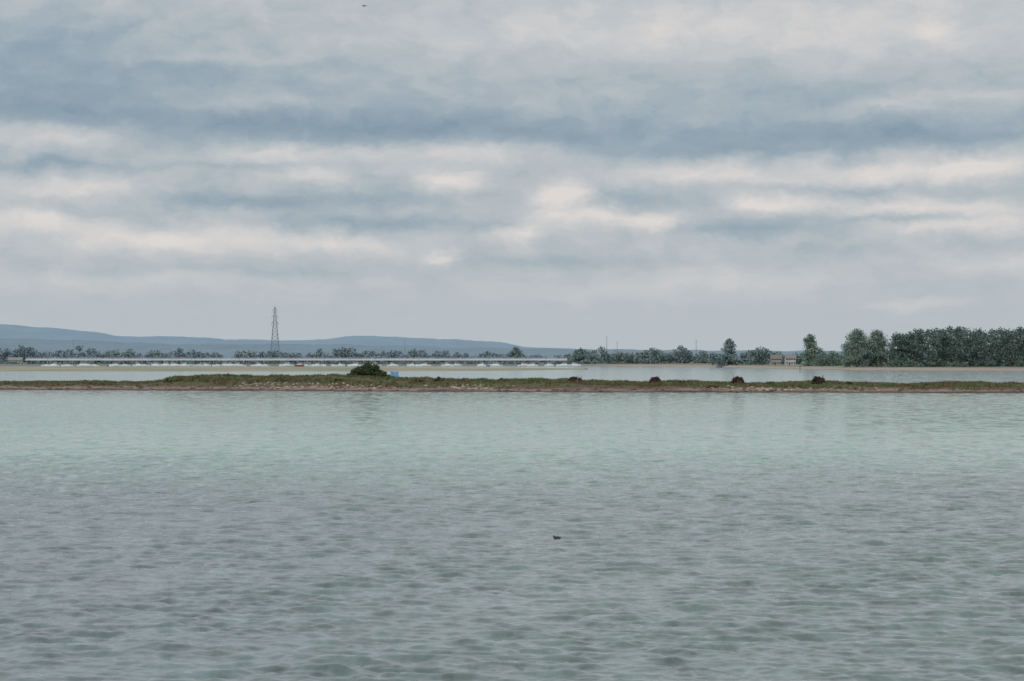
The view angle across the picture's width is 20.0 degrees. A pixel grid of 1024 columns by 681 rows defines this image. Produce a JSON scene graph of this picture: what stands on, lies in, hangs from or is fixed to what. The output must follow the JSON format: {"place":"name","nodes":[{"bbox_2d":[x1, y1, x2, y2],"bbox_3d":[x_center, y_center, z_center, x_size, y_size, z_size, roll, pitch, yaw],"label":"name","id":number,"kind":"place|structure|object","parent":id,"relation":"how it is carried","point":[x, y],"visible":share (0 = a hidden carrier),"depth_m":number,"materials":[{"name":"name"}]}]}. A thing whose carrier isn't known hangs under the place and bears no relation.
{"place":"outdoors","nodes":[
{"label":"outdoors","id":0,"kind":"place"},
{"bbox_2d":[0,367,582,371],"bbox_3d":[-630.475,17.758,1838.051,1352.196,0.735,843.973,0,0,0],"label":"sand flat","id":1,"kind":"structure","parent":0,"point":[271,369],"depth_m":1659.36,"materials":[{"name":"beige sand"}]},
{"bbox_2d":[26,357,566,363],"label":"pier","id":2,"kind":"structure","parent":1,"relation":"on","point":[261,359],"depth_m":2436.95,"materials":[{"name":"paint"}]},
{"bbox_2d":[0,324,919,351],"bbox_3d":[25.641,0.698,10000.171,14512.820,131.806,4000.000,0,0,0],"label":"hills","id":3,"kind":"structure","parent":0,"point":[20,332],"depth_m":9124.44,"materials":[{"name":"blue"}]},
{"bbox_2d":[0,338,1013,359],"bbox_3d":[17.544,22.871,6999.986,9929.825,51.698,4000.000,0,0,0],"label":"hills","id":4,"kind":"structure","parent":0,"point":[224,350],"depth_m":6002.82,"materials":[{"name":"green plant"}]},
{"bbox_2d":[0,366,1023,680],"bbox_3d":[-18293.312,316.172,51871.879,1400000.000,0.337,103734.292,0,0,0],"label":"sea","id":5,"kind":"structure","parent":0,"point":[272,536],"depth_m":116.53,"materials":[{"name":"liquid"}]},
{"bbox_2d":[78,363,92,366],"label":"motor boat","id":6,"kind":"object","parent":5,"relation":"on","point":[86,365],"visible":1,"depth_m":2328.00,"materials":[{"name":"white plastic"}]},
{"bbox_2d":[109,362,121,366],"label":"motor boat","id":7,"kind":"object","parent":5,"relation":"on","point":[114,365],"visible":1,"depth_m":2312.33,"materials":[{"name":"white plastic"}]},
{"bbox_2d":[151,363,161,366],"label":"motor boat","id":8,"kind":"object","parent":5,"relation":"on","point":[155,365],"visible":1,"depth_m":2313.68,"materials":[{"name":"white plastic"}]},
{"bbox_2d":[167,363,181,366],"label":"motor boat","id":9,"kind":"object","parent":5,"relation":"on","point":[175,365],"visible":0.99,"depth_m":2308.55,"materials":[{"name":"white plastic"}]},
{"bbox_2d":[224,363,236,366],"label":"motor boat","id":10,"kind":"object","parent":5,"relation":"on","point":[231,365],"visible":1,"depth_m":2317.36,"materials":[{"name":"white plastic"}]},
{"bbox_2d":[279,363,293,365],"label":"motor boat","id":11,"kind":"object","parent":5,"relation":"on","point":[286,364],"visible":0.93,"depth_m":2361.06,"materials":[{"name":"white plastic"}]},
{"bbox_2d":[294,362,303,366],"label":"motor boat","id":12,"kind":"object","parent":5,"relation":"on","point":[298,365],"visible":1,"depth_m":2336.00,"materials":[{"name":"plastic"}]},
{"bbox_2d":[347,363,360,366],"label":"motor boat","id":13,"kind":"object","parent":5,"relation":"on","point":[353,365],"visible":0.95,"depth_m":2306.07,"materials":[{"name":"white plastic"}]},
{"bbox_2d":[416,363,430,366],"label":"motor boat","id":14,"kind":"object","parent":5,"relation":"on","point":[422,365],"visible":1,"depth_m":2319.41,"materials":[{"name":"white plastic"}]},
{"bbox_2d":[451,363,461,366],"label":"motor boat","id":15,"kind":"object","parent":5,"relation":"on","point":[457,365],"visible":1,"depth_m":2333.22,"materials":[{"name":"white plastic"}]},
{"bbox_2d":[490,363,502,366],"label":"motor boat","id":16,"kind":"object","parent":5,"relation":"on","point":[495,365],"visible":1,"depth_m":2321.67,"materials":[{"name":"white plastic"}]},
{"bbox_2d":[527,363,537,366],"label":"motor boat","id":17,"kind":"object","parent":5,"relation":"on","point":[531,365],"visible":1,"depth_m":2329.40,"materials":[{"name":"white plastic"}]},
{"bbox_2d":[556,362,570,366],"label":"motor boat","id":18,"kind":"object","parent":5,"relation":"on","point":[562,365],"visible":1,"depth_m":2327.19,"materials":[{"name":"white plastic"}]},
{"bbox_2d":[0,376,1023,392],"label":"shingle spit","id":19,"kind":"structure","parent":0,"point":[174,386],"depth_m":605.83,"materials":[{"name":"brown gravel"}]},
{"bbox_2d":[346,362,386,376],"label":"bush","id":20,"kind":"object","parent":19,"relation":"on","point":[370,369],"visible":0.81,"depth_m":638.70,"materials":[{"name":"green plant"}]},
{"bbox_2d":[378,371,390,376],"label":"bush","id":21,"kind":"object","parent":19,"relation":"on","point":[384,373],"visible":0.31,"depth_m":637.92,"materials":[{"name":"green plant"}]},
{"bbox_2d":[390,371,397,376],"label":"blue tarpaulin shelter","id":22,"kind":"object","parent":19,"relation":"on","point":[394,374],"visible":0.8,"depth_m":631.59,"materials":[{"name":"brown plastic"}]},
{"bbox_2d":[0,373,1023,390],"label":"spit grass","id":23,"kind":"structure","parent":19,"relation":"on","point":[644,384],"depth_m":615.16,"materials":[{"name":"green plant"}]},
{"bbox_2d":[0,382,1023,392],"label":"shore stones","id":24,"kind":"object","parent":19,"relation":"on","point":[565,389],"visible":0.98,"depth_m":598.23,"materials":[{"name":"brown stone"}]},
{"bbox_2d":[224,382,879,390],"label":"shingle rocks","id":25,"kind":"object","parent":19,"relation":"on","point":[752,387],"visible":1,"depth_m":609.03,"materials":[{"name":"brown stone"}]},
{"bbox_2d":[567,376,581,381],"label":"rubble mound","id":26,"kind":"object","parent":19,"relation":"on","point":[573,378],"visible":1,"depth_m":611.19,"materials":[{"name":"brown stone"}]},
{"bbox_2d":[649,376,660,382],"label":"rubble mound","id":27,"kind":"object","parent":19,"relation":"on","point":[655,379],"visible":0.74,"depth_m":610.77,"materials":[{"name":"brown stone"}]},
{"bbox_2d":[730,375,745,383],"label":"rubble mound","id":28,"kind":"object","parent":19,"relation":"on","point":[737,379],"visible":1,"depth_m":605.29,"materials":[{"name":"brown stone"}]},
{"bbox_2d":[811,376,825,383],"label":"rubble mound","id":29,"kind":"object","parent":19,"relation":"on","point":[816,380],"visible":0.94,"depth_m":604.37,"materials":[{"name":"brown stone"}]},
{"bbox_2d":[0,360,1023,370],"bbox_3d":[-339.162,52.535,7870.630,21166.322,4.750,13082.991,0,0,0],"label":"shore land","id":30,"kind":"structure","parent":0,"point":[799,366],"depth_m":1981.03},
{"bbox_2d":[270,307,279,353],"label":"electricity pylon","id":31,"kind":"object","parent":30,"relation":"on","point":[273,330],"visible":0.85,"depth_m":2999.45,"materials":[{"name":"metal"}]},
{"bbox_2d":[0,345,600,362],"bbox_3d":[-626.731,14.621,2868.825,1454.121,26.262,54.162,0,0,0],"label":"distant treeline","id":32,"kind":"object","parent":30,"relation":"on","point":[30,352],"visible":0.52,"depth_m":2856.52,"materials":[{"name":"green plant"}]},
{"bbox_2d":[0,345,818,367],"bbox_3d":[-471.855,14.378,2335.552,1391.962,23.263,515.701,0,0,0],"label":"distant treeline","id":33,"kind":"object","parent":30,"relation":"on","point":[758,356],"visible":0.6,"depth_m":2467.55,"materials":[{"name":"green plant"}]},
{"bbox_2d":[507,346,522,361],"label":"tree","id":34,"kind":"object","parent":30,"relation":"on","point":[515,352],"visible":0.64,"depth_m":2758.26,"materials":[{"name":"green plant"}]},
{"bbox_2d":[572,347,587,362],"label":"tree","id":35,"kind":"object","parent":30,"relation":"on","point":[582,356],"visible":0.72,"depth_m":2538.84,"materials":[{"name":"green plant"}]},
{"bbox_2d":[720,338,738,364],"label":"tree","id":36,"kind":"object","parent":30,"relation":"on","point":[729,345],"visible":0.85,"depth_m":2108.27,"materials":[{"name":"green plant"}]},
{"bbox_2d":[770,358,780,364],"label":"walls","id":37,"kind":"structure","parent":30,"relation":"on","point":[776,360],"depth_m":2025.95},
{"bbox_2d":[770,355,781,358],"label":"roof","id":38,"kind":"structure","parent":37,"relation":"on","point":[775,356],"depth_m":2028.04,"materials":[{"name":"tile"}]},
{"bbox_2d":[785,359,795,364],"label":"walls","id":39,"kind":"structure","parent":30,"relation":"on","point":[790,360],"depth_m":2005.95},
{"bbox_2d":[784,354,796,358],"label":"roof","id":40,"kind":"structure","parent":39,"relation":"on","point":[789,356],"depth_m":2007.57,"materials":[{"name":"tile"}]},
{"bbox_2d":[799,333,819,365],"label":"tree","id":41,"kind":"object","parent":30,"relation":"on","point":[810,345],"visible":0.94,"depth_m":1828.43,"materials":[{"name":"green plant"}]},
{"bbox_2d":[814,348,828,365],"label":"tree","id":42,"kind":"object","parent":30,"relation":"on","point":[820,351],"visible":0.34,"depth_m":1858.39,"materials":[{"name":"green plant"}]},
{"bbox_2d":[840,328,875,366],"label":"tree","id":43,"kind":"object","parent":30,"relation":"on","point":[856,338],"visible":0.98,"depth_m":1662.41,"materials":[{"name":"green plant"}]},
{"bbox_2d":[863,329,890,366],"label":"tree","id":44,"kind":"object","parent":30,"relation":"on","point":[878,344],"visible":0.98,"depth_m":1666.61,"materials":[{"name":"green plant"}]},
{"bbox_2d":[883,332,910,366],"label":"tree","id":45,"kind":"object","parent":30,"relation":"on","point":[895,337],"visible":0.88,"depth_m":1648.54,"materials":[{"name":"green plant"}]},
{"bbox_2d":[810,350,1023,366],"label":"scrub","id":46,"kind":"object","parent":30,"relation":"on","point":[834,359],"visible":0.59,"depth_m":1640.74,"materials":[{"name":"green plant"}]},
{"bbox_2d":[897,325,1023,366],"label":"woodland","id":47,"kind":"object","parent":30,"relation":"on","point":[947,347],"visible":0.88,"depth_m":1644.58,"materials":[{"name":"green plant"}]},
{"bbox_2d":[0,0,1023,350],"label":"sky","id":48,"kind":"structure","parent":0,"point":[573,174],"materials":[{"name":"grey"}]},
{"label":"walls","id":49,"kind":"object","parent":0,"visible":0},
{"bbox_2d":[8,357,23,359],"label":"roof","id":50,"kind":"structure","parent":49,"relation":"on","point":[15,358],"depth_m":2557.84,"materials":[{"name":"tile"}]}
]}

